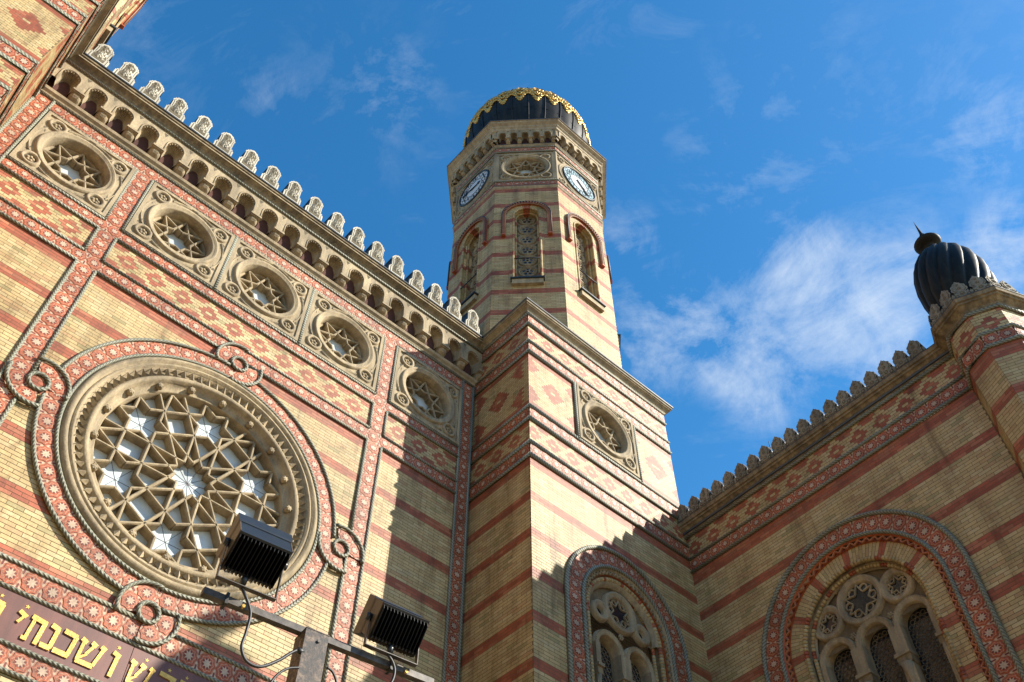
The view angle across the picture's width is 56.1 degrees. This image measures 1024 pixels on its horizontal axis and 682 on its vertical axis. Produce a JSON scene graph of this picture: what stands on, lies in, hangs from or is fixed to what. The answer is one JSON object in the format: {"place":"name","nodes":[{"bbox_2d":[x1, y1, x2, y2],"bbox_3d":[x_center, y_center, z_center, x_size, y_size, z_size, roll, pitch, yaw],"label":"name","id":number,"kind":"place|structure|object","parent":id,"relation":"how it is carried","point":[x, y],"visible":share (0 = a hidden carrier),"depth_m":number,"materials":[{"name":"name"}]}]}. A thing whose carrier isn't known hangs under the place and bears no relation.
{"place":"outdoors","nodes":[
{"label":"outdoors","id":0,"kind":"place"},
{"bbox_2d":[0,0,146,126],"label":"corner tower","id":1,"kind":"structure","parent":0,"point":[41,41],"depth_m":18.39,"materials":[{"name":"brick"}]},
{"bbox_2d":[92,0,142,49],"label":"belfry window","id":2,"kind":"structure","parent":1,"relation":"in","point":[109,31],"depth_m":23.62,"materials":[{"name":"stone"}]},
{"bbox_2d":[0,44,483,681],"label":"synagogue facade","id":3,"kind":"structure","parent":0,"point":[204,340],"depth_m":18.46,"materials":[{"name":"brick"}]},
{"bbox_2d":[59,357,316,599],"bbox_3d":[-5.605,2.402,16.929,4.910,4.910,0.560,36,-61,-24],"label":"rose window","id":4,"kind":"structure","parent":3,"relation":"in","point":[160,457],"depth_m":16.91,"materials":[{"name":"stone"}]},
{"bbox_2d":[106,0,1023,506],"label":"sky","id":5,"kind":"structure","parent":0,"point":[772,166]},
{"label":"ground","id":6,"kind":"structure","parent":0,"visible":0},
{"bbox_2d":[200,587,433,681],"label":"lamp post","id":7,"kind":"object","parent":6,"relation":"on","point":[311,645],"visible":0.98,"depth_m":7.55,"materials":[{"name":"metal"}]},
{"bbox_2d":[215,513,292,601],"bbox_3d":[-2.071,1.746,7.687,0.554,0.624,0.504,29,-58,-20],"label":"floodlight","id":8,"kind":"object","parent":7,"relation":"attached to","point":[255,551],"visible":0.99,"depth_m":7.60,"materials":[{"name":"black metal"}]},
{"bbox_2d":[239,588,296,667],"bbox_3d":[-1.901,2.216,7.328,0.561,0.728,0.206,36,-61,-24],"label":"cable","id":9,"kind":"object","parent":8,"relation":"hanging from","point":[246,661],"visible":0.95,"depth_m":7.14,"materials":[{"name":"black rubber"}]},
{"bbox_2d":[270,666,298,681],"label":"cable","id":10,"kind":"object","parent":7,"relation":"attached to","point":[280,672],"visible":1,"depth_m":7.18,"materials":[{"name":"black rubber"}]},
{"bbox_2d":[326,666,336,681],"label":"cable","id":11,"kind":"object","parent":7,"relation":"attached to","point":[332,672],"visible":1,"depth_m":7.50,"materials":[{"name":"black rubber"}]},
{"bbox_2d":[353,594,429,666],"bbox_3d":[-1.024,2.457,8.179,0.554,0.550,0.491,30,-58,-21],"label":"floodlight","id":12,"kind":"object","parent":7,"relation":"attached to","point":[390,627],"visible":1,"depth_m":8.05,"materials":[{"name":"black metal"}]},
{"bbox_2d":[387,654,395,681],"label":"cable","id":13,"kind":"object","parent":12,"relation":"hanging from","point":[393,666],"visible":1,"depth_m":7.89,"materials":[{"name":"black rubber"}]},
{"bbox_2d":[446,87,711,681],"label":"clock tower","id":14,"kind":"structure","parent":6,"relation":"on","point":[578,568],"depth_m":23.15,"materials":[{"name":"brick"}]},
{"bbox_2d":[458,225,480,314],"bbox_3d":[-1.215,-2.234,30.103,0.590,4.562,1.000,36,-61,-24],"label":"belfry window","id":15,"kind":"structure","parent":14,"relation":"in","point":[468,301],"depth_m":30.22,"materials":[{"name":"stone"}]},
{"bbox_2d":[510,207,544,286],"bbox_3d":[0.470,-2.864,29.617,1.000,4.562,0.590,-2,-53,2],"label":"belfry window","id":16,"kind":"structure","parent":14,"relation":"in","point":[527,256],"depth_m":29.66,"materials":[{"name":"stone"}]},
{"bbox_2d":[573,221,605,312],"bbox_3d":[2.224,-2.361,29.994,1.000,4.562,0.590,36,-61,-24],"label":"belfry window","id":17,"kind":"structure","parent":14,"relation":"in","point":[584,293],"depth_m":29.92,"materials":[{"name":"stone"}]},
{"bbox_2d":[585,568,674,681],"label":"arched window","id":18,"kind":"structure","parent":14,"relation":"in","point":[610,599],"depth_m":19.62,"materials":[{"name":"stone"}]},
{"bbox_2d":[677,340,1023,681],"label":"side wing","id":19,"kind":"structure","parent":6,"relation":"on","point":[872,530],"depth_m":19.43,"materials":[{"name":"beige brick"}]},
{"bbox_2d":[783,534,993,681],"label":"arched window","id":20,"kind":"structure","parent":19,"relation":"in","point":[877,588],"depth_m":18.49,"materials":[{"name":"beige stone"}]},
{"bbox_2d":[913,223,1023,475],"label":"corner turret","id":21,"kind":"object","parent":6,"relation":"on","point":[973,307],"visible":0.96,"depth_m":19.37,"materials":[{"name":"brick"}]}
]}

